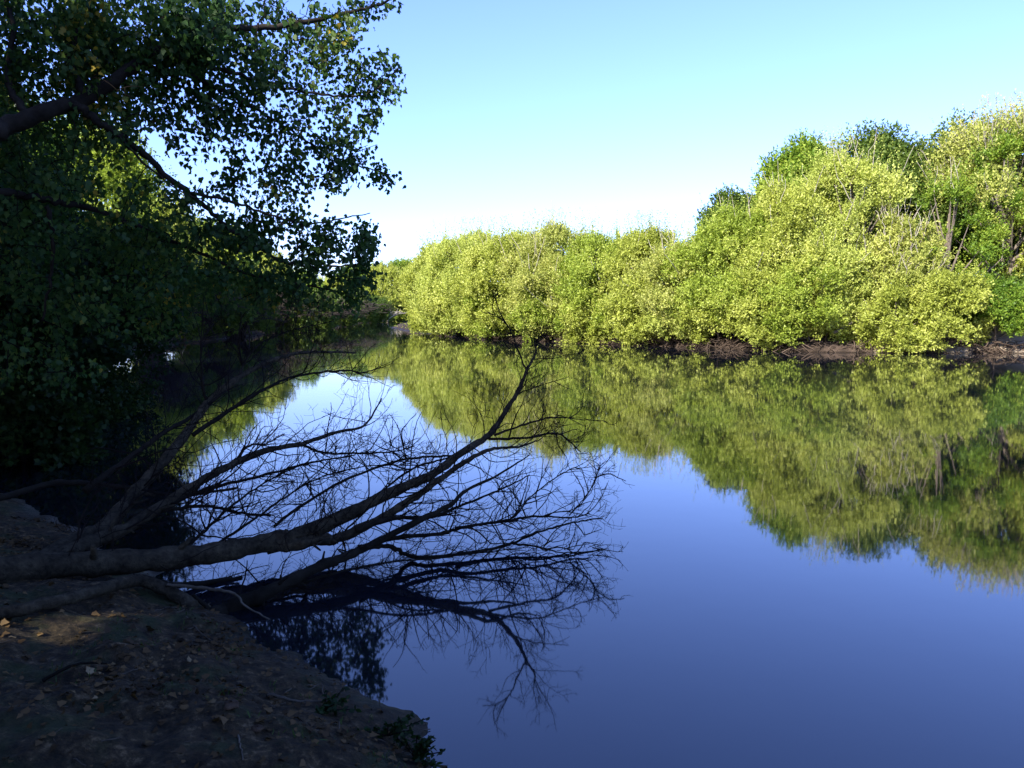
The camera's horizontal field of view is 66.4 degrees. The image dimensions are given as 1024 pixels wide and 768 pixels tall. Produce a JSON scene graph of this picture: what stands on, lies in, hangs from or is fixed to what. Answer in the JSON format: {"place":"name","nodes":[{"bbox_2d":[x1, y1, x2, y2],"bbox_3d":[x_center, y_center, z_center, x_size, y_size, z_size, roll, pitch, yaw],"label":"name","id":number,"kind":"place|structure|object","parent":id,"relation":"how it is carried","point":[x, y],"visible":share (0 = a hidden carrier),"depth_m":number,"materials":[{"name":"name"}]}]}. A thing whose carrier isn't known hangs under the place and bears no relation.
{"place":"outdoors","nodes":[
{"label":"outdoors","id":0,"kind":"place"},
{"bbox_2d":[0,322,1023,767],"bbox_3d":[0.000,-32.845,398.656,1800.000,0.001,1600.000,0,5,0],"label":"river","id":1,"kind":"structure","parent":0,"point":[852,596],"depth_m":7.70,"materials":[{"name":"blue liquid"}]},
{"bbox_2d":[167,583,269,619],"bbox_3d":[-2.228,1.649,6.008,0.800,0.278,0.149,0,5,3],"label":"bent stick","id":2,"kind":"object","parent":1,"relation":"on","point":[209,589],"visible":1,"depth_m":6.00,"materials":[{"name":"brown wood"}]},
{"bbox_2d":[0,285,1023,767],"bbox_3d":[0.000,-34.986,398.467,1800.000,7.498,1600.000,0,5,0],"label":"ground","id":3,"kind":"structure","parent":0,"point":[126,749],"depth_m":4.21,"materials":[{"name":"soil"}]},
{"bbox_2d":[0,83,74,187],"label":"tree","id":4,"kind":"object","parent":3,"relation":"on","point":[20,146],"visible":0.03,"depth_m":25.95,"materials":[{"name":"green plant"}]},
{"bbox_2d":[0,44,74,186],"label":"tree","id":5,"kind":"object","parent":3,"relation":"on","point":[64,166],"visible":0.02,"depth_m":39.44,"materials":[{"name":"green plant"}]},
{"bbox_2d":[0,171,85,454],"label":"understorey shrub","id":6,"kind":"object","parent":3,"relation":"on","point":[16,401],"visible":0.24,"depth_m":11.64,"materials":[{"name":"green plant"}]},
{"bbox_2d":[8,81,105,241],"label":"tree","id":7,"kind":"object","parent":3,"relation":"on","point":[69,173],"depth_m":47.30,"materials":[{"name":"green plant"}]},
{"bbox_2d":[0,274,140,471],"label":"understorey shrub","id":8,"kind":"object","parent":3,"relation":"on","point":[72,446],"visible":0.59,"depth_m":12.19,"materials":[{"name":"green plant"}]},
{"bbox_2d":[42,661,106,681],"bbox_3d":[-2.338,1.524,4.186,0.311,0.059,0.025,-4,6,-38],"label":"stick","id":9,"kind":"object","parent":3,"relation":"on","point":[44,679],"visible":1,"depth_m":4.16,"materials":[{"name":"brown wood"}]},
{"bbox_2d":[0,574,198,618],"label":"tree root","id":10,"kind":"object","parent":3,"relation":"on","point":[176,595],"visible":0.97,"depth_m":5.41,"materials":[{"name":"brown plant"}]},
{"bbox_2d":[2,157,215,424],"bbox_3d":[-10.124,-1.762,17.423,6.699,6.580,6.739,-3,6,-34],"label":"understorey shrub","id":11,"kind":"object","parent":3,"relation":"on","point":[129,398],"visible":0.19,"depth_m":17.37,"materials":[{"name":"green plant"}]},
{"bbox_2d":[60,115,186,280],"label":"tree","id":12,"kind":"object","parent":3,"relation":"on","point":[137,168],"visible":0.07,"depth_m":59.86,"materials":[{"name":"green plant"}]},
{"bbox_2d":[71,575,242,587],"bbox_3d":[-3.149,1.584,6.187,2.053,0.388,0.141,-5,7,-44],"label":"dark root","id":13,"kind":"object","parent":3,"relation":"on","point":[210,581],"visible":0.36,"depth_m":6.63,"materials":[{"name":"brown plant"}]},
{"bbox_2d":[106,184,223,278],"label":"tree","id":14,"kind":"object","parent":3,"relation":"on","point":[167,211],"visible":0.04,"depth_m":75.41,"materials":[{"name":"green plant"}]},
{"bbox_2d":[0,0,407,401],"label":"overhanging tree","id":15,"kind":"object","parent":3,"relation":"on","point":[87,38],"visible":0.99,"depth_m":10.18,"materials":[{"name":"green plant"}]},
{"bbox_2d":[0,516,429,767],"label":"twig debris","id":16,"kind":"object","parent":3,"relation":"on","point":[215,676],"visible":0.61,"depth_m":4.57,"materials":[{"name":"brown wood"}]},
{"bbox_2d":[40,284,404,551],"bbox_3d":[-3.269,0.096,9.046,1.652,2.745,5.659,3,6,28],"label":"leaning tree","id":17,"kind":"object","parent":3,"relation":"on","point":[150,476],"visible":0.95,"depth_m":9.01,"materials":[{"name":"brown plant"}]},
{"bbox_2d":[0,479,236,500],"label":"mossy branch","id":18,"kind":"object","parent":17,"relation":"on","point":[19,492],"visible":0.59,"depth_m":7.48,"materials":[{"name":"brown plant"}]},
{"bbox_2d":[0,516,447,767],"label":"leaf litter","id":19,"kind":"object","parent":3,"relation":"on","point":[234,732],"visible":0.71,"depth_m":4.14,"materials":[{"name":"brown plant"}]},
{"bbox_2d":[393,733,445,767],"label":"shore plant","id":20,"kind":"object","parent":19,"relation":"on","point":[421,749],"visible":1,"depth_m":4.01,"materials":[{"name":"green plant"}]},
{"bbox_2d":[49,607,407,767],"bbox_3d":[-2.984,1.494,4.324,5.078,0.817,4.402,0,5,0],"label":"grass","id":21,"kind":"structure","parent":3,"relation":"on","point":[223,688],"depth_m":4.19,"materials":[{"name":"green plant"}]},
{"bbox_2d":[188,217,268,313],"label":"tree","id":22,"kind":"object","parent":3,"relation":"on","point":[248,262],"depth_m":95.20,"materials":[{"name":"green plant"}]},
{"bbox_2d":[224,699,239,710],"bbox_3d":[-1.397,1.596,3.888,0.082,0.043,0.086,-2,5,-23],"label":"stone","id":23,"kind":"object","parent":3,"relation":"on","point":[231,704],"visible":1,"depth_m":3.87,"materials":[{"name":"grey stone"}]},
{"bbox_2d":[237,734,243,760],"bbox_3d":[-1.244,1.660,3.582,0.016,0.014,0.224,-2,6,-25],"label":"stick","id":24,"kind":"object","parent":3,"relation":"on","point":[239,743],"visible":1,"depth_m":3.58,"materials":[{"name":"grey wood"}]},
{"bbox_2d":[46,352,455,552],"bbox_3d":[-2.557,0.621,8.148,4.637,1.866,2.303,-4,6,-38],"label":"leaning tree","id":25,"kind":"object","parent":3,"relation":"on","point":[188,491],"visible":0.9,"depth_m":7.77,"materials":[{"name":"brown plant"}]},
{"bbox_2d":[219,274,282,334],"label":"bank bush","id":26,"kind":"object","parent":3,"relation":"on","point":[261,325],"visible":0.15,"depth_m":86.25,"materials":[{"name":"green plant"}]},
{"bbox_2d":[221,293,286,336],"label":"bare shrub","id":27,"kind":"object","parent":3,"relation":"on","point":[230,332],"visible":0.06,"depth_m":82.11,"materials":[{"name":"wood"}]},
{"bbox_2d":[251,724,264,732],"bbox_3d":[-1.229,1.664,3.776,0.063,0.032,0.059,2,5,21],"label":"stone","id":28,"kind":"object","parent":3,"relation":"on","point":[257,728],"visible":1,"depth_m":3.76,"materials":[{"name":"grey stone"}]},
{"bbox_2d":[249,250,294,278],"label":"tree","id":29,"kind":"object","parent":3,"relation":"on","point":[265,258],"visible":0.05,"depth_m":119.44,"materials":[{"name":"green plant"}]},
{"bbox_2d":[266,293,319,332],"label":"bare shrub","id":30,"kind":"object","parent":3,"relation":"on","point":[283,309],"visible":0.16,"depth_m":98.41,"materials":[{"name":"wood"}]},
{"bbox_2d":[266,285,322,332],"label":"bank bush","id":31,"kind":"object","parent":3,"relation":"on","point":[300,320],"visible":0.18,"depth_m":99.63,"materials":[{"name":"green plant"}]},
{"bbox_2d":[266,693,331,702],"bbox_3d":[-1.192,1.764,4.397,0.359,0.110,0.023,-2,5,-19],"label":"stick","id":32,"kind":"object","parent":3,"relation":"on","point":[282,697],"visible":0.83,"depth_m":4.37,"materials":[{"name":"brown wood"}]},
{"bbox_2d":[0,288,618,584],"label":"fallen tree","id":33,"kind":"object","parent":3,"relation":"on","point":[93,562],"visible":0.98,"depth_m":7.41,"materials":[{"name":"brown wood"}]},
{"bbox_2d":[298,267,326,291],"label":"tree","id":34,"kind":"object","parent":3,"relation":"on","point":[317,282],"visible":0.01,"depth_m":149.02,"materials":[{"name":"green plant"}]},
{"bbox_2d":[285,291,348,327],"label":"bare shrub","id":35,"kind":"object","parent":3,"relation":"on","point":[333,313],"visible":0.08,"depth_m":117.28,"materials":[{"name":"wood"}]},
{"bbox_2d":[307,284,340,329],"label":"bank bush","id":36,"kind":"object","parent":3,"relation":"on","point":[327,326],"visible":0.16,"depth_m":118.92,"materials":[{"name":"green plant"}]},
{"bbox_2d":[318,275,345,291],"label":"tree","id":37,"kind":"object","parent":3,"relation":"on","point":[325,281],"visible":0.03,"depth_m":185.40,"materials":[{"name":"green plant"}]},
{"bbox_2d":[314,686,361,715],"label":"shore plant","id":38,"kind":"object","parent":3,"relation":"on","point":[326,706],"visible":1,"depth_m":4.31,"materials":[{"name":"green plant"}]},
{"bbox_2d":[325,288,366,326],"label":"bank bush","id":39,"kind":"object","parent":3,"relation":"on","point":[350,321],"visible":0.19,"depth_m":147.58,"materials":[{"name":"green plant"}]},
{"bbox_2d":[332,298,369,327],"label":"bare shrub","id":40,"kind":"object","parent":3,"relation":"on","point":[346,311],"visible":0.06,"depth_m":137.80,"materials":[{"name":"wood"}]},
{"bbox_2d":[353,298,383,314],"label":"bare shrub","id":41,"kind":"object","parent":3,"relation":"on","point":[371,308],"visible":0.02,"depth_m":178.03,"materials":[{"name":"grey wood"}]},
{"bbox_2d":[356,292,381,324],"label":"bank bush","id":42,"kind":"object","parent":3,"relation":"on","point":[371,316],"visible":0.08,"depth_m":187.00,"materials":[{"name":"green plant"}]},
{"bbox_2d":[364,295,394,322],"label":"bank bush","id":43,"kind":"object","parent":3,"relation":"on","point":[380,315],"visible":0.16,"depth_m":228.85,"materials":[{"name":"green plant"}]},
{"bbox_2d":[364,301,397,316],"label":"bare shrub","id":44,"kind":"object","parent":3,"relation":"on","point":[390,308],"visible":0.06,"depth_m":226.47,"materials":[{"name":"grey wood"}]},
{"bbox_2d":[362,259,406,321],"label":"distant tree","id":45,"kind":"object","parent":3,"relation":"on","point":[387,282],"visible":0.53,"depth_m":249.64,"materials":[{"name":"green plant"}]},
{"bbox_2d":[377,309,404,321],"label":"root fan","id":46,"kind":"object","parent":3,"relation":"on","point":[393,314],"visible":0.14,"depth_m":243.56},
{"bbox_2d":[357,713,429,739],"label":"shore plant","id":47,"kind":"object","parent":3,"relation":"on","point":[397,726],"visible":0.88,"depth_m":4.17,"materials":[{"name":"green plant"}]},
{"bbox_2d":[382,295,407,321],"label":"distant tree","id":48,"kind":"object","parent":3,"relation":"on","point":[398,319],"visible":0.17,"depth_m":255.59,"materials":[{"name":"green plant"}]},
{"bbox_2d":[385,256,412,321],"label":"distant tree","id":49,"kind":"object","parent":3,"relation":"on","point":[400,263],"visible":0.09,"depth_m":257.14,"materials":[{"name":"green plant"}]},
{"bbox_2d":[191,433,634,613],"bbox_3d":[-0.718,1.199,7.511,4.470,1.116,1.766,-2,6,-25],"label":"fallen tree","id":50,"kind":"object","parent":3,"relation":"on","point":[260,595],"visible":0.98,"depth_m":7.53,"materials":[{"name":"brown wood"}]},
{"bbox_2d":[405,314,429,333],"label":"riverside bush","id":51,"kind":"object","parent":3,"relation":"on","point":[409,318],"visible":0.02,"depth_m":98.03,"materials":[{"name":"green plant"}]},
{"bbox_2d":[390,234,457,333],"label":"riverside tree","id":52,"kind":"object","parent":3,"relation":"on","point":[407,278],"visible":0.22,"depth_m":93.95,"materials":[{"name":"green plant"}]},
{"bbox_2d":[411,278,478,335],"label":"riverside bush","id":53,"kind":"object","parent":3,"relation":"on","point":[420,324],"visible":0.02,"depth_m":85.79,"materials":[{"name":"green plant"}]},
{"bbox_2d":[390,210,511,335],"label":"riverside tree","id":54,"kind":"object","parent":3,"relation":"on","point":[437,307],"visible":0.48,"depth_m":80.85,"materials":[{"name":"green plant"}]},
{"bbox_2d":[455,280,516,338],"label":"riverside bush","id":55,"kind":"object","parent":3,"relation":"on","point":[486,332],"visible":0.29,"depth_m":72.37,"materials":[{"name":"green plant"}]},
{"bbox_2d":[442,213,566,335],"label":"riverside tree","id":56,"kind":"object","parent":3,"relation":"on","point":[479,260],"visible":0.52,"depth_m":70.61,"materials":[{"name":"green plant"}]},
{"bbox_2d":[505,285,560,341],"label":"riverside bush","id":57,"kind":"object","parent":3,"relation":"on","point":[524,310],"visible":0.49,"depth_m":66.08,"materials":[{"name":"green plant"}]},
{"bbox_2d":[484,205,613,339],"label":"riverside tree","id":58,"kind":"object","parent":3,"relation":"on","point":[529,263],"visible":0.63,"depth_m":66.05,"materials":[{"name":"green plant"}]},
{"bbox_2d":[554,281,614,343],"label":"riverside bush","id":59,"kind":"object","parent":3,"relation":"on","point":[576,333],"visible":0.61,"depth_m":61.72,"materials":[{"name":"green plant"}]},
{"bbox_2d":[530,215,663,337],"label":"riverside tree","id":60,"kind":"object","parent":3,"relation":"on","point":[579,270],"visible":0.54,"depth_m":61.62,"materials":[{"name":"green plant"}]},
{"bbox_2d":[560,209,688,343],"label":"riverside tree","id":61,"kind":"object","parent":3,"relation":"on","point":[637,240],"visible":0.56,"depth_m":59.11,"materials":[{"name":"green plant"}]},
{"bbox_2d":[598,271,669,345],"bbox_3d":[9.758,-5.708,59.431,5.767,5.926,6.974,4,6,36],"label":"riverside bush","id":62,"kind":"object","parent":3,"relation":"on","point":[631,333],"visible":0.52,"depth_m":57.90,"materials":[{"name":"green plant"}]},
{"bbox_2d":[636,278,691,340],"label":"riverside bush","id":63,"kind":"object","parent":3,"relation":"on","point":[656,322],"visible":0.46,"depth_m":55.25,"materials":[{"name":"green plant"}]},
{"bbox_2d":[610,215,725,337],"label":"riverside tree","id":64,"kind":"object","parent":3,"relation":"on","point":[651,299],"visible":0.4,"depth_m":55.19,"materials":[{"name":"green plant"}]},
{"bbox_2d":[674,277,744,346],"bbox_3d":[14.322,-5.029,54.354,6.393,5.271,5.554,0,5,0],"label":"riverside bush","id":65,"kind":"object","parent":3,"relation":"on","point":[700,335],"visible":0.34,"depth_m":53.21,"materials":[{"name":"green plant"}]},
{"bbox_2d":[397,325,1023,353],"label":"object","id":66,"kind":"object","parent":3,"relation":"on","point":[974,348],"visible":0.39,"depth_m":49.57,"materials":[{"name":"brown soil"}]},
{"bbox_2d":[930,336,983,351],"bbox_3d":[27.408,-2.644,47.913,3.972,1.304,0.303,-1,5,-14],"label":"driftwood log","id":67,"kind":"object","parent":66,"relation":"on","point":[954,342],"visible":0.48,"depth_m":47.83,"materials":[{"name":"grey wood"}]},
{"bbox_2d":[693,182,747,233],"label":"background tree","id":68,"kind":"object","parent":3,"relation":"on","point":[734,196],"visible":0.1,"depth_m":65.45,"materials":[{"name":"green plant"}]},
{"bbox_2d":[644,189,805,330],"bbox_3d":[15.311,-8.308,54.518,12.893,10.508,11.110,5,7,44],"label":"riverside tree","id":69,"kind":"object","parent":3,"relation":"on","point":[712,235],"visible":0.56,"depth_m":52.05,"materials":[{"name":"green plant"}]},
{"bbox_2d":[737,167,776,257],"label":"background tree","id":70,"kind":"object","parent":3,"relation":"on","point":[746,198],"visible":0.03,"depth_m":60.69,"materials":[{"name":"green plant"}]},
{"bbox_2d":[707,254,809,350],"bbox_3d":[16.387,-5.226,51.291,7.473,6.288,7.590,0,5,0],"label":"riverside bush","id":71,"kind":"object","parent":3,"relation":"on","point":[749,326],"visible":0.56,"depth_m":49.16,"materials":[{"name":"green plant"}]},
{"bbox_2d":[706,159,883,342],"bbox_3d":[18.751,-8.555,51.843,12.172,11.809,13.486,0,5,0],"label":"riverside tree","id":72,"kind":"object","parent":3,"relation":"on","point":[792,207],"visible":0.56,"depth_m":49.20,"materials":[{"name":"green plant"}]},
{"bbox_2d":[751,250,858,348],"bbox_3d":[18.322,-5.452,49.182,6.981,6.373,7.335,0,5,0],"label":"riverside bush","id":73,"kind":"object","parent":3,"relation":"on","point":[790,298],"visible":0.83,"depth_m":47.45,"materials":[{"name":"green plant"}]},
{"bbox_2d":[748,126,864,233],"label":"background tree","id":74,"kind":"object","parent":3,"relation":"on","point":[787,157],"visible":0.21,"depth_m":58.22,"materials":[{"name":"green plant"}]},
{"bbox_2d":[794,235,880,341],"bbox_3d":[20.765,-5.868,49.727,6.124,7.617,5.808,0,5,0],"label":"riverside bush","id":75,"kind":"object","parent":3,"relation":"on","point":[839,258],"visible":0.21,"depth_m":48.72,"materials":[{"name":"green plant"}]},
{"bbox_2d":[747,122,945,327],"bbox_3d":[21.690,-10.083,52.370,13.064,13.771,13.603,0,5,0],"label":"riverside tree","id":76,"kind":"object","parent":3,"relation":"on","point":[839,174],"visible":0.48,"depth_m":48.91,"materials":[{"name":"green plant"}]},
{"bbox_2d":[833,308,868,333],"bbox_3d":[21.547,-3.966,48.589,3.584,1.735,0.377,-1,5,-15],"label":"driftwood log","id":77,"kind":"object","parent":3,"relation":"on","point":[842,328],"visible":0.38,"depth_m":48.38,"materials":[{"name":"grey wood"}]},
{"bbox_2d":[834,213,951,288],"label":"background tree","id":78,"kind":"object","parent":3,"relation":"on","point":[874,232],"visible":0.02,"depth_m":53.58,"materials":[{"name":"green plant"}]},
{"bbox_2d":[829,118,966,287],"bbox_3d":[28.045,-12.856,58.194,10.926,13.779,12.476,4,6,37],"label":"background tree","id":79,"kind":"object","parent":3,"relation":"on","point":[887,139],"visible":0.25,"depth_m":55.53,"materials":[{"name":"green plant"}]},
{"bbox_2d":[849,273,949,353],"bbox_3d":[23.689,-4.076,48.109,6.221,5.583,6.228,0,5,0],"label":"riverside bush","id":80,"kind":"object","parent":3,"relation":"on","point":[882,333],"visible":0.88,"depth_m":46.66,"materials":[{"name":"green plant"}]},
{"bbox_2d":[856,196,961,332],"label":"riverside tree","id":81,"kind":"object","parent":3,"relation":"on","point":[905,265],"visible":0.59,"depth_m":48.25,"materials":[{"name":"green plant"}]},
{"bbox_2d":[866,143,990,261],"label":"background tree","id":82,"kind":"object","parent":3,"relation":"on","point":[914,198],"visible":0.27,"depth_m":53.99,"materials":[{"name":"green plant"}]},
{"bbox_2d":[887,153,1013,338],"bbox_3d":[27.990,-8.560,49.791,8.057,12.037,7.842,0,5,0],"label":"riverside tree","id":83,"kind":"object","parent":3,"relation":"on","point":[954,190],"visible":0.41,"depth_m":49.14,"materials":[{"name":"green plant"}]},
{"bbox_2d":[892,255,1012,352],"bbox_3d":[26.341,-4.763,47.284,6.852,5.963,6.294,0,5,0],"label":"riverside bush","id":84,"kind":"object","parent":3,"relation":"on","point":[944,287],"visible":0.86,"depth_m":45.87,"materials":[{"name":"green plant"}]},
{"bbox_2d":[895,107,1023,244],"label":"background tree","id":85,"kind":"object","parent":3,"relation":"on","point":[973,205],"visible":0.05,"depth_m":54.87,"materials":[{"name":"green plant"}]},
{"bbox_2d":[898,88,1023,271],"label":"bare topped tree","id":86,"kind":"object","parent":3,"relation":"on","point":[961,140],"visible":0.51,"depth_m":51.52,"materials":[{"name":"green plant"}]},
{"bbox_2d":[926,108,1023,279],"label":"riverside tree","id":87,"kind":"object","parent":3,"relation":"on","point":[1006,149],"visible":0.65,"depth_m":50.14,"materials":[{"name":"green plant"}]},
{"bbox_2d":[944,270,1023,330],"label":"background tree","id":88,"kind":"object","parent":3,"relation":"on","point":[966,272],"visible":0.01,"depth_m":48.83,"materials":[{"name":"green plant"}]},
{"bbox_2d":[950,223,1023,278],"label":"background tree","id":89,"kind":"object","parent":3,"relation":"on","point":[967,258],"visible":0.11,"depth_m":55.00,"materials":[{"name":"green plant"}]},
{"bbox_2d":[962,272,1023,346],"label":"riverside bush","id":90,"kind":"object","parent":3,"relation":"on","point":[1010,304],"visible":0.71,"depth_m":46.05,"materials":[{"name":"green plant"}]},
{"bbox_2d":[979,166,1023,278],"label":"riverside tree","id":91,"kind":"object","parent":3,"relation":"on","point":[1020,260],"visible":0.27,"depth_m":50.69,"materials":[{"name":"green plant"}]},
{"bbox_2d":[988,268,1023,327],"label":"background tree","id":92,"kind":"object","parent":3,"relation":"on","point":[1018,278],"depth_m":49.87,"materials":[{"name":"green plant"}]},
{"bbox_2d":[0,0,1023,283],"label":"sky","id":93,"kind":"structure","parent":0,"point":[514,107],"materials":[{"name":"blue"}]}
]}

